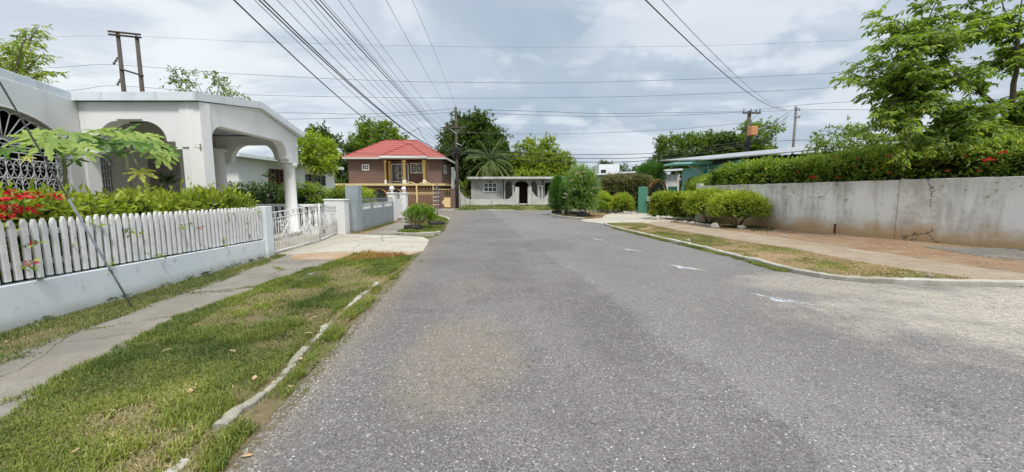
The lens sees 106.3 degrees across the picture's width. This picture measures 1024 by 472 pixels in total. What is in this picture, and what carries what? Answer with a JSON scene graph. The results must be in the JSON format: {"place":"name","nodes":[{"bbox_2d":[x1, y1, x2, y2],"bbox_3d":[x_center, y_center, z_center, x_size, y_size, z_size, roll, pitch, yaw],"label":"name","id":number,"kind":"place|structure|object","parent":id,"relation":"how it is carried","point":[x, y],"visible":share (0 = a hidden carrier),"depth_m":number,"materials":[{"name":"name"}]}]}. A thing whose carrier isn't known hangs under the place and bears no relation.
{"place":"outdoors","nodes":[
{"label":"outdoors","id":0,"kind":"place"},
{"bbox_2d":[154,171,177,191],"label":"pot plant","id":1,"kind":"object","parent":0,"point":[169,179],"visible":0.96,"depth_m":10.49,"materials":[{"name":"green plant"}]},
{"bbox_2d":[0,254,335,418],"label":"sidewalk","id":2,"kind":"structure","parent":0,"point":[17,375],"depth_m":4.33,"materials":[{"name":"concrete"}]},
{"bbox_2d":[0,263,328,419],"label":"grass tufts","id":3,"kind":"object","parent":2,"relation":"on","point":[160,330],"visible":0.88,"depth_m":4.05,"materials":[{"name":"green plant"}]},
{"bbox_2d":[233,0,407,143],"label":"overhead cable","id":4,"kind":"object","parent":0,"point":[300,62],"visible":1,"depth_m":10.67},
{"bbox_2d":[274,234,428,254],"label":"driveway","id":5,"kind":"structure","parent":0,"point":[347,242],"depth_m":12.41,"materials":[{"name":"concrete"}]},
{"bbox_2d":[369,218,422,234],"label":"sidewalk","id":6,"kind":"structure","parent":0,"point":[390,229],"depth_m":17.62,"materials":[{"name":"concrete"}]},
{"bbox_2d":[311,196,694,371],"bbox_3d":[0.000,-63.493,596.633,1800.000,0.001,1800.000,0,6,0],"label":"ground","id":7,"kind":"structure","parent":0,"point":[687,218],"depth_m":24.77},
{"bbox_2d":[0,24,68,84],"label":"feathery tree","id":8,"kind":"object","parent":7,"relation":"on","point":[14,55],"visible":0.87,"depth_m":13.01,"materials":[{"name":"green plant"}]},
{"bbox_2d":[0,126,120,197],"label":"papaya tree","id":9,"kind":"object","parent":7,"relation":"on","point":[61,147],"visible":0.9,"depth_m":6.19,"materials":[{"name":"green plant"}]},
{"bbox_2d":[0,81,132,306],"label":"guy wire","id":10,"kind":"object","parent":7,"relation":"on","point":[110,270],"visible":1,"depth_m":4.49,"materials":[{"name":"metal"}]},
{"bbox_2d":[107,30,144,91],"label":"frame pylon","id":11,"kind":"object","parent":7,"relation":"on","point":[119,58],"visible":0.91,"depth_m":47.77,"materials":[{"name":"brown wood"}]},
{"bbox_2d":[51,62,983,82],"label":"overhead cable","id":12,"kind":"object","parent":11,"relation":"attached to","point":[470,82],"visible":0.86,"depth_m":48.12,"materials":[{"name":"black rubber"}]},
{"bbox_2d":[69,75,1000,97],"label":"overhead cable","id":13,"kind":"object","parent":11,"relation":"attached to","point":[560,97],"visible":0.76,"depth_m":48.34,"materials":[{"name":"black rubber"}]},
{"bbox_2d":[0,177,261,284],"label":"garden hedge","id":14,"kind":"object","parent":7,"relation":"on","point":[31,202],"visible":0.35,"depth_m":5.88,"materials":[{"name":"green plant"}]},
{"bbox_2d":[82,124,180,188],"bbox_3d":[-7.475,-0.768,7.535,2.018,3.091,1.423,1,6,12],"label":"papaya tree","id":15,"kind":"object","parent":7,"relation":"on","point":[143,147],"visible":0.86,"depth_m":7.32,"materials":[{"name":"green plant"}]},
{"bbox_2d":[0,206,274,332],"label":"boundary wall","id":16,"kind":"structure","parent":7,"relation":"on","point":[23,303],"depth_m":5.62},
{"bbox_2d":[0,207,262,283],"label":"picket fence","id":17,"kind":"object","parent":16,"relation":"on","point":[231,230],"visible":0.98,"depth_m":5.79,"materials":[{"name":"white wood"}]},
{"bbox_2d":[0,253,285,364],"bbox_3d":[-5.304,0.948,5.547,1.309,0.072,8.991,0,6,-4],"label":"wall foot grass","id":18,"kind":"structure","parent":7,"relation":"on","point":[78,320],"depth_m":5.12,"materials":[{"name":"green plant"}]},
{"bbox_2d":[0,68,303,242],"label":"white house","id":19,"kind":"structure","parent":7,"relation":"on","point":[209,136],"depth_m":9.24,"materials":[{"name":"paint"}]},
{"bbox_2d":[100,155,112,195],"bbox_3d":[-12.851,-1.575,12.059,0.682,1.915,0.087,0,6,0],"label":"window","id":20,"kind":"structure","parent":19,"relation":"in","point":[105,164],"depth_m":12.03,"materials":[{"name":"grey glass"}]},
{"bbox_2d":[159,65,250,99],"bbox_3d":[-15.072,-4.378,19.405,4.115,7.993,2.866,0,6,0],"label":"sparse tree","id":21,"kind":"object","parent":7,"relation":"on","point":[172,79],"visible":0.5,"depth_m":18.70,"materials":[{"name":"green plant"}]},
{"bbox_2d":[1,257,415,471],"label":"verge soil bed","id":22,"kind":"object","parent":7,"relation":"on","point":[268,411],"visible":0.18,"depth_m":3.07,"materials":[{"name":"brown soil"}]},
{"bbox_2d":[0,264,389,471],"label":"verge dry grass","id":23,"kind":"structure","parent":22,"relation":"on","point":[141,406],"depth_m":3.05,"materials":[{"name":"green plant"}]},
{"bbox_2d":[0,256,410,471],"bbox_3d":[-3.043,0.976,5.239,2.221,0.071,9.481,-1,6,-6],"label":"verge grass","id":24,"kind":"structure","parent":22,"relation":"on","point":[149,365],"depth_m":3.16,"materials":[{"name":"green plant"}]},
{"bbox_2d":[0,259,422,471],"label":"broadleaf weeds","id":25,"kind":"object","parent":22,"relation":"on","point":[173,431],"visible":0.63,"depth_m":2.78,"materials":[{"name":"green plant"}]},
{"bbox_2d":[164,282,377,471],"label":"kerb","id":26,"kind":"structure","parent":22,"relation":"on","point":[237,411],"depth_m":2.92,"materials":[{"name":"concrete"}]},
{"bbox_2d":[153,258,411,471],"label":"kerb grass","id":27,"kind":"structure","parent":22,"relation":"on","point":[223,457],"depth_m":2.53,"materials":[{"name":"green plant"}]},
{"bbox_2d":[193,270,406,471],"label":"soil crumbs","id":28,"kind":"object","parent":22,"relation":"on","point":[308,388],"visible":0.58,"depth_m":3.33,"materials":[{"name":"brown soil"}]},
{"bbox_2d":[322,252,411,266],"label":"tall weeds","id":29,"kind":"object","parent":22,"relation":"on","point":[393,261],"visible":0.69,"depth_m":8.85,"materials":[{"name":"green plant"}]},
{"bbox_2d":[343,249,407,259],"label":"tall weeds","id":30,"kind":"object","parent":22,"relation":"on","point":[380,254],"visible":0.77,"depth_m":9.49,"materials":[{"name":"brown plant"}]},
{"bbox_2d":[227,179,284,225],"bbox_3d":[-11.718,-1.333,16.874,3.928,2.314,1.439,0,6,0],"label":"garden hedge","id":31,"kind":"object","parent":7,"relation":"on","point":[262,197],"visible":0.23,"depth_m":16.60,"materials":[{"name":"green plant"}]},
{"bbox_2d":[226,152,343,221],"bbox_3d":[-18.275,-2.704,23.294,11.850,3.580,10.300,0,6,0],"label":"white annex","id":32,"kind":"object","parent":7,"relation":"on","point":[246,168],"visible":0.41,"depth_m":20.16,"materials":[{"name":"white paint"}]},
{"bbox_2d":[269,169,283,186],"bbox_3d":[-13.087,-3.250,21.539,0.105,0.960,1.502,0,6,2],"label":"window","id":33,"kind":"structure","parent":32,"relation":"in","point":[278,177],"depth_m":21.41,"materials":[{"name":"brown glass"}]},
{"bbox_2d":[250,204,322,233],"bbox_3d":[-9.126,-0.659,15.389,2.969,1.230,0.180,0,6,0],"label":"balustrade","id":34,"kind":"object","parent":7,"relation":"on","point":[279,206],"visible":0.27,"depth_m":15.33,"materials":[{"name":"white metal"}]},
{"bbox_2d":[272,179,328,227],"bbox_3d":[-9.015,-1.328,16.541,2.207,2.382,1.444,0,6,0],"label":"garden hedge","id":35,"kind":"object","parent":7,"relation":"on","point":[307,192],"visible":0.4,"depth_m":16.24,"materials":[{"name":"green plant"}]},
{"bbox_2d":[295,125,343,185],"bbox_3d":[-11.005,-3.377,21.843,2.836,5.473,2.914,-3,7,-26],"label":"shade tree","id":36,"kind":"object","parent":7,"relation":"on","point":[319,164],"visible":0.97,"depth_m":21.18,"materials":[{"name":"green plant"}]},
{"bbox_2d":[298,119,356,183],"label":"tree","id":37,"kind":"object","parent":7,"relation":"on","point":[341,162],"visible":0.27,"depth_m":56.03,"materials":[{"name":"green plant"}]},
{"bbox_2d":[326,184,345,198],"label":"garden hedge","id":38,"kind":"object","parent":7,"relation":"on","point":[338,193],"visible":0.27,"depth_m":17.07,"materials":[{"name":"green plant"}]},
{"bbox_2d":[323,199,349,233],"bbox_3d":[-7.100,-0.783,15.607,0.860,1.430,0.560,0,6,0],"label":"gate post","id":39,"kind":"object","parent":7,"relation":"on","point":[343,218],"visible":0.81,"depth_m":15.37,"materials":[{"name":"white paint"}]},
{"bbox_2d":[272,203,337,251],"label":"driveway gate","id":40,"kind":"structure","parent":39,"relation":"attached to","point":[323,219],"depth_m":12.02,"materials":[{"name":"white metal"}]},
{"bbox_2d":[322,184,377,206],"bbox_3d":[-8.165,-1.576,19.644,1.767,2.174,5.412,0,6,0],"label":"clipped hedge","id":41,"kind":"object","parent":7,"relation":"on","point":[367,193],"visible":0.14,"depth_m":20.46,"materials":[{"name":"green plant"}]},
{"bbox_2d":[345,186,363,232],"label":"wall pier","id":42,"kind":"structure","parent":7,"relation":"on","point":[353,194],"depth_m":15.96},
{"bbox_2d":[290,251,419,259],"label":"orange dirt","id":43,"kind":"structure","parent":7,"relation":"on","point":[323,255],"depth_m":10.04,"materials":[{"name":"soil"}]},
{"bbox_2d":[352,197,393,231],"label":"grey boundary wall","id":44,"kind":"structure","parent":7,"relation":"on","point":[381,212],"depth_m":18.51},
{"bbox_2d":[341,114,409,165],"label":"tree","id":45,"kind":"object","parent":7,"relation":"on","point":[369,134],"visible":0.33,"depth_m":58.85,"materials":[{"name":"green plant"}]},
{"bbox_2d":[348,219,403,233],"bbox_3d":[-6.710,-0.616,20.431,0.873,0.050,10.513,-1,6,-6],"label":"dirt strip","id":46,"kind":"object","parent":7,"relation":"on","point":[369,231],"visible":0.39,"depth_m":16.76,"materials":[{"name":"brown soil"}]},
{"bbox_2d":[387,186,407,220],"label":"gate post","id":47,"kind":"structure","parent":46,"relation":"on","point":[400,204],"depth_m":23.81,"materials":[{"name":"white paint"}]},
{"bbox_2d":[335,140,455,204],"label":"brown house","id":48,"kind":"structure","parent":7,"relation":"on","point":[375,169],"depth_m":44.54,"materials":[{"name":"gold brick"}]},
{"bbox_2d":[391,164,408,181],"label":"door","id":49,"kind":"structure","parent":48,"relation":"in","point":[396,169],"depth_m":46.03,"materials":[{"name":"white glass"}]},
{"bbox_2d":[392,231,440,235],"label":"kerb","id":50,"kind":"structure","parent":7,"relation":"on","point":[419,233],"depth_m":15.00,"materials":[{"name":"concrete"}]},
{"bbox_2d":[397,216,448,235],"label":"corner grass","id":51,"kind":"structure","parent":7,"relation":"on","point":[430,228],"depth_m":16.93,"materials":[{"name":"green plant"}]},
{"bbox_2d":[404,225,422,229],"bbox_3d":[-4.320,-0.376,16.808,0.808,0.200,0.818,0,6,0],"label":"tire planter","id":52,"kind":"object","parent":51,"relation":"on","point":[415,227],"visible":0.71,"depth_m":16.50,"materials":[{"name":"rubber"}]},
{"bbox_2d":[402,202,437,225],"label":"feathery bush","id":53,"kind":"object","parent":52,"relation":"in","point":[413,213],"visible":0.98,"depth_m":16.87,"materials":[{"name":"green plant"}]},
{"bbox_2d":[432,208,457,209],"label":"verge","id":54,"kind":"structure","parent":7,"relation":"on","point":[446,208],"depth_m":40.34,"materials":[{"name":"concrete"}]},
{"bbox_2d":[405,182,433,207],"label":"ornate gate","id":55,"kind":"structure","parent":54,"relation":"on","point":[430,202],"depth_m":41.67,"materials":[{"name":"beige metal"}]},
{"bbox_2d":[433,189,455,207],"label":"forecourt wall","id":56,"kind":"structure","parent":54,"relation":"on","point":[448,201],"depth_m":41.67,"materials":[{"name":"brown brick"}]},
{"bbox_2d":[445,107,464,207],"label":"utility pole","id":57,"kind":"object","parent":54,"relation":"on","point":[456,154],"visible":0.9,"depth_m":41.16,"materials":[{"name":"brown wood"}]},
{"bbox_2d":[259,0,445,151],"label":"overhead cable","id":58,"kind":"object","parent":57,"relation":"attached to","point":[327,64],"visible":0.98,"depth_m":11.03,"materials":[{"name":"black rubber"}]},
{"bbox_2d":[263,0,455,151],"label":"overhead cable","id":59,"kind":"object","parent":57,"relation":"attached to","point":[335,69],"visible":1,"depth_m":11.44,"materials":[{"name":"black rubber"}]},
{"bbox_2d":[315,0,453,147],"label":"overhead cable","id":60,"kind":"object","parent":57,"relation":"attached to","point":[374,64],"visible":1,"depth_m":14.11,"materials":[{"name":"black rubber"}]},
{"bbox_2d":[457,144,743,158],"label":"overhead cable","id":61,"kind":"object","parent":57,"relation":"attached to","point":[602,158],"visible":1,"depth_m":41.00,"materials":[{"name":"black rubber"}]},
{"bbox_2d":[460,141,743,154],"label":"overhead cable","id":62,"kind":"object","parent":57,"relation":"attached to","point":[598,154],"visible":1,"depth_m":40.96,"materials":[{"name":"black rubber"}]},
{"bbox_2d":[434,106,518,198],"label":"mango tree","id":63,"kind":"object","parent":7,"relation":"on","point":[478,125],"visible":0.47,"depth_m":51.73,"materials":[{"name":"green plant"}]},
{"bbox_2d":[465,129,513,186],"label":"coconut palm","id":64,"kind":"object","parent":7,"relation":"on","point":[490,165],"visible":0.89,"depth_m":46.19,"materials":[{"name":"green plant"}]},
{"bbox_2d":[460,187,552,206],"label":"scalloped wall","id":65,"kind":"structure","parent":7,"relation":"on","point":[513,199],"depth_m":43.32,"materials":[{"name":"white paint"}]},
{"bbox_2d":[467,177,551,203],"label":"grey house","id":66,"kind":"structure","parent":7,"relation":"on","point":[482,188],"depth_m":44.65,"materials":[{"name":"white paint"}]},
{"bbox_2d":[516,182,527,203],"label":"door","id":67,"kind":"structure","parent":66,"relation":"in","point":[523,186],"depth_m":46.86,"materials":[{"name":"brown wood"}]},
{"bbox_2d":[505,131,576,176],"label":"flame tree","id":68,"kind":"object","parent":7,"relation":"on","point":[559,165],"visible":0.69,"depth_m":52.25,"materials":[{"name":"green plant"}]},
{"bbox_2d":[555,212,605,218],"bbox_3d":[5.168,-1.503,28.189,4.650,0.130,7.986,0,6,0],"label":"island bed","id":69,"kind":"object","parent":7,"relation":"on","point":[602,214],"visible":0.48,"depth_m":26.51,"materials":[{"name":"beige soil"}]},
{"bbox_2d":[546,174,564,213],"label":"conifer shrub","id":70,"kind":"object","parent":69,"relation":"on","point":[553,190],"visible":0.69,"depth_m":28.77,"materials":[{"name":"green plant"}]},
{"bbox_2d":[557,174,572,214],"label":"conifer shrub","id":71,"kind":"object","parent":69,"relation":"on","point":[561,195],"visible":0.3,"depth_m":27.45,"materials":[{"name":"green plant"}]},
{"bbox_2d":[562,162,604,213],"bbox_3d":[4.773,-3.079,25.660,3.088,3.807,2.774,0,6,0],"label":"oleander bush","id":72,"kind":"object","parent":69,"relation":"on","point":[582,188],"visible":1,"depth_m":25.19,"materials":[{"name":"green plant"}]},
{"bbox_2d":[593,164,619,172],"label":"white rooftop room","id":73,"kind":"object","parent":7,"relation":"on","point":[605,168],"visible":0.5,"depth_m":49.36,"materials":[{"name":"white paint"}]},
{"bbox_2d":[607,191,636,211],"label":"clipped bush","id":74,"kind":"object","parent":7,"relation":"on","point":[623,201],"visible":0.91,"depth_m":31.58,"materials":[{"name":"green plant"}]},
{"bbox_2d":[597,172,658,211],"bbox_3d":[10.360,-3.952,34.626,5.353,3.707,2.356,1,6,8],"label":"bougainvillea hedge","id":75,"kind":"object","parent":7,"relation":"on","point":[614,184],"visible":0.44,"depth_m":34.11,"materials":[{"name":"green plant"}]},
{"bbox_2d":[596,169,681,195],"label":"roofed house","id":76,"kind":"structure","parent":7,"relation":"on","point":[672,181],"depth_m":41.57,"materials":[{"name":"white paint"}]},
{"bbox_2d":[634,159,667,184],"bbox_3d":[12.979,-4.811,36.153,3.259,4.996,2.830,0,6,0],"label":"ball conifer","id":77,"kind":"object","parent":7,"relation":"on","point":[655,170],"visible":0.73,"depth_m":35.47,"materials":[{"name":"green plant"}]},
{"bbox_2d":[649,131,697,190],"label":"tree","id":78,"kind":"object","parent":7,"relation":"on","point":[664,142],"visible":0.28,"depth_m":52.91,"materials":[{"name":"green plant"}]},
{"bbox_2d":[681,173,713,190],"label":"garden hedge","id":79,"kind":"object","parent":7,"relation":"on","point":[691,183],"visible":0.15,"depth_m":26.25,"materials":[{"name":"green plant"}]},
{"bbox_2d":[672,129,725,188],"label":"tree","id":80,"kind":"object","parent":7,"relation":"on","point":[693,142],"visible":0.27,"depth_m":50.03,"materials":[{"name":"green plant"}]},
{"bbox_2d":[695,127,745,166],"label":"tree","id":81,"kind":"object","parent":7,"relation":"on","point":[717,139],"visible":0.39,"depth_m":47.59,"materials":[{"name":"green plant"}]},
{"bbox_2d":[742,109,772,157],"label":"utility pole","id":82,"kind":"object","parent":7,"relation":"on","point":[751,130],"visible":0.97,"depth_m":40.58,"materials":[{"name":"brown wood"}]},
{"bbox_2d":[735,115,786,156],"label":"tree","id":83,"kind":"object","parent":7,"relation":"on","point":[757,145],"visible":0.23,"depth_m":47.89,"materials":[{"name":"green plant"}]},
{"bbox_2d":[659,141,915,190],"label":"teal house","id":84,"kind":"structure","parent":7,"relation":"on","point":[703,169],"depth_m":28.62,"materials":[{"name":"paint"}]},
{"bbox_2d":[611,222,972,278],"bbox_3d":[6.555,0.084,13.975,2.802,0.060,14.855,-1,6,-6],"label":"verge soil bed","id":85,"kind":"object","parent":7,"relation":"on","point":[769,254],"visible":0.33,"depth_m":9.41,"materials":[{"name":"brown soil"}]},
{"bbox_2d":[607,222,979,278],"bbox_3d":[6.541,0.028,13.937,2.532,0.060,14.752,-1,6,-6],"label":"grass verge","id":86,"kind":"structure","parent":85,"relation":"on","point":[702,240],"depth_m":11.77,"materials":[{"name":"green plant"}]},
{"bbox_2d":[603,222,1023,286],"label":"kerb","id":87,"kind":"structure","parent":7,"relation":"on","point":[959,282],"depth_m":6.98,"materials":[{"name":"concrete"}]},
{"bbox_2d":[802,114,895,160],"bbox_3d":[21.709,-4.330,24.652,6.247,6.759,3.988,0,6,0],"label":"tree","id":88,"kind":"object","parent":7,"relation":"on","point":[880,137],"visible":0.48,"depth_m":23.99,"materials":[{"name":"green plant"}]},
{"bbox_2d":[695,176,1023,249],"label":"concrete wall","id":89,"kind":"structure","parent":7,"relation":"on","point":[950,211],"depth_m":13.52,"materials":[{"name":"grey concrete"}]},
{"bbox_2d":[705,130,1023,201],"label":"wall hedge","id":90,"kind":"object","parent":7,"relation":"on","point":[842,166],"depth_m":14.62,"materials":[{"name":"green plant"}]},
{"bbox_2d":[829,0,1023,169],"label":"spreading tree","id":91,"kind":"object","parent":7,"relation":"on","point":[907,85],"visible":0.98,"depth_m":13.16,"materials":[{"name":"green plant"}]},
{"bbox_2d":[0,0,1023,179],"label":"sky","id":92,"kind":"structure","parent":0,"point":[536,47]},
{"bbox_2d":[458,204,635,209],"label":"grass","id":93,"kind":"structure","parent":0,"point":[507,207],"depth_m":39.87,"materials":[{"name":"green plant"}]},
{"bbox_2d":[226,210,1023,471],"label":"street","id":94,"kind":"structure","parent":0,"point":[513,259],"depth_m":3.50,"materials":[{"name":"grey asphalt"}]},
{"bbox_2d":[230,273,405,471],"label":"loose gravel","id":95,"kind":"structure","parent":94,"relation":"on","point":[314,380],"depth_m":3.26,"materials":[{"name":"grey gravel"}]},
{"bbox_2d":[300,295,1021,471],"bbox_3d":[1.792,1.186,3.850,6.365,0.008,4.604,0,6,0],"label":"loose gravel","id":96,"kind":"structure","parent":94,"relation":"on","point":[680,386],"depth_m":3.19,"materials":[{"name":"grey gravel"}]},
{"bbox_2d":[610,227,788,271],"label":"kerb grass","id":97,"kind":"structure","parent":94,"relation":"on","point":[767,266],"depth_m":10.60,"materials":[{"name":"green plant"}]},
{"bbox_2d":[752,293,821,306],"bbox_3d":[4.045,0.976,5.783,0.360,0.003,0.997,-4,7,-32],"label":"road marking","id":98,"kind":"object","parent":94,"relation":"on","point":[776,299],"visible":1,"depth_m":5.79,"materials":[{"name":"paint"}]},
{"bbox_2d":[580,213,677,223],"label":"driveway","id":99,"kind":"structure","parent":0,"point":[625,218],"depth_m":24.96,"materials":[{"name":"concrete"}]},
{"bbox_2d":[638,187,647,212],"bbox_3d":[11.050,-3.026,32.463,0.759,2.230,1.007,2,7,18],"label":"green gate post","id":100,"kind":"object","parent":99,"relation":"on","point":[642,196],"visible":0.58,"depth_m":32.02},
{"bbox_2d":[647,178,666,212],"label":"garden gate","id":101,"kind":"structure","parent":100,"relation":"attached to","point":[656,186],"depth_m":31.85,"materials":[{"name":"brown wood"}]},
{"bbox_2d":[647,187,694,219],"bbox_3d":[10.109,-2.027,24.079,3.196,2.053,2.178,4,7,30],"label":"clipped bush","id":102,"kind":"object","parent":99,"relation":"on","point":[666,203],"visible":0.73,"depth_m":23.64,"materials":[{"name":"green plant"}]},
{"bbox_2d":[645,0,785,109],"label":"overhead cable","id":103,"kind":"object","parent":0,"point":[698,50],"visible":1,"depth_m":14.53,"materials":[{"name":"black rubber"}]},
{"bbox_2d":[606,213,1023,272],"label":"red dirt bank","id":104,"kind":"structure","parent":0,"point":[882,245],"depth_m":11.82,"materials":[{"name":"brown soil"}]},
{"bbox_2d":[587,189,614,211],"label":"clipped bush","id":105,"kind":"object","parent":104,"relation":"on","point":[605,197],"visible":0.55,"depth_m":31.39,"materials":[{"name":"green plant"}]},
{"bbox_2d":[681,185,726,222],"bbox_3d":[10.998,-1.773,21.317,3.213,2.175,2.867,0,6,0],"label":"umbrella bush","id":106,"kind":"object","parent":104,"relation":"on","point":[696,200],"visible":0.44,"depth_m":20.84,"materials":[{"name":"green plant"}]},
{"bbox_2d":[705,186,774,226],"bbox_3d":[11.020,-1.414,18.636,3.111,2.044,2.755,0,6,0],"label":"umbrella bush","id":107,"kind":"object","parent":104,"relation":"on","point":[742,204],"visible":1,"depth_m":17.96,"materials":[{"name":"green plant"}]},
{"bbox_2d":[925,246,1023,259],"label":"gravel patch","id":108,"kind":"object","parent":104,"relation":"on","point":[997,249],"visible":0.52,"depth_m":10.70,"materials":[{"name":"grey gravel"}]},
{"bbox_2d":[647,222,1023,286],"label":"sidewalk","id":109,"kind":"structure","parent":0,"point":[899,261],"depth_m":9.99,"materials":[{"name":"concrete"}]},
{"bbox_2d":[780,276,1021,315],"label":"loose gravel","id":110,"kind":"structure","parent":0,"point":[937,294],"depth_m":6.07,"materials":[{"name":"grey gravel"}]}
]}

